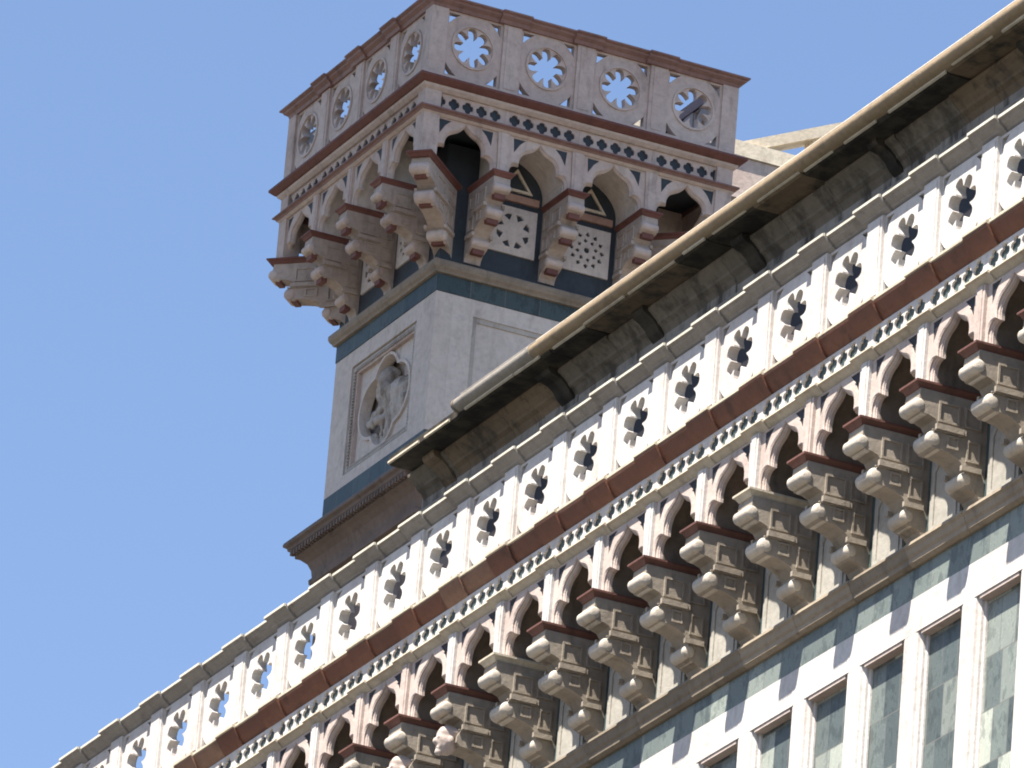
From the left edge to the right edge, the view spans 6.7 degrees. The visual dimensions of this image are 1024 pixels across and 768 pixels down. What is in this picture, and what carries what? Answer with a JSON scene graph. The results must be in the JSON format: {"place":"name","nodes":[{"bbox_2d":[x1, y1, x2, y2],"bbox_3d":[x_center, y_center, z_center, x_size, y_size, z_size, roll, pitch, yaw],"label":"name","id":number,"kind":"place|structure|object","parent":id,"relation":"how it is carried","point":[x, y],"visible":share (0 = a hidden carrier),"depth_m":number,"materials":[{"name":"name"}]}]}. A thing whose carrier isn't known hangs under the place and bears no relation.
{"place":"outdoors","nodes":[
{"label":"outdoors","id":0,"kind":"place"},
{"bbox_2d":[0,0,1014,767],"label":"sky","id":1,"kind":"structure","parent":0,"point":[166,408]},
{"bbox_2d":[266,0,750,656],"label":"marble turret","id":2,"kind":"object","parent":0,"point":[458,228],"visible":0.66,"depth_m":140.26,"materials":[{"name":"stone"}]},
{"bbox_2d":[51,0,1023,767],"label":"cathedral nave","id":3,"kind":"structure","parent":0,"point":[737,482],"depth_m":98.79,"materials":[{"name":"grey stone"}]},
{"bbox_2d":[633,119,842,222],"bbox_3d":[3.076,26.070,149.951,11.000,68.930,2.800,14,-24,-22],"label":"gable frame","id":4,"kind":"object","parent":3,"relation":"attached to","point":[765,156],"visible":0.15,"depth_m":160.24,"materials":[{"name":"beige stone"}]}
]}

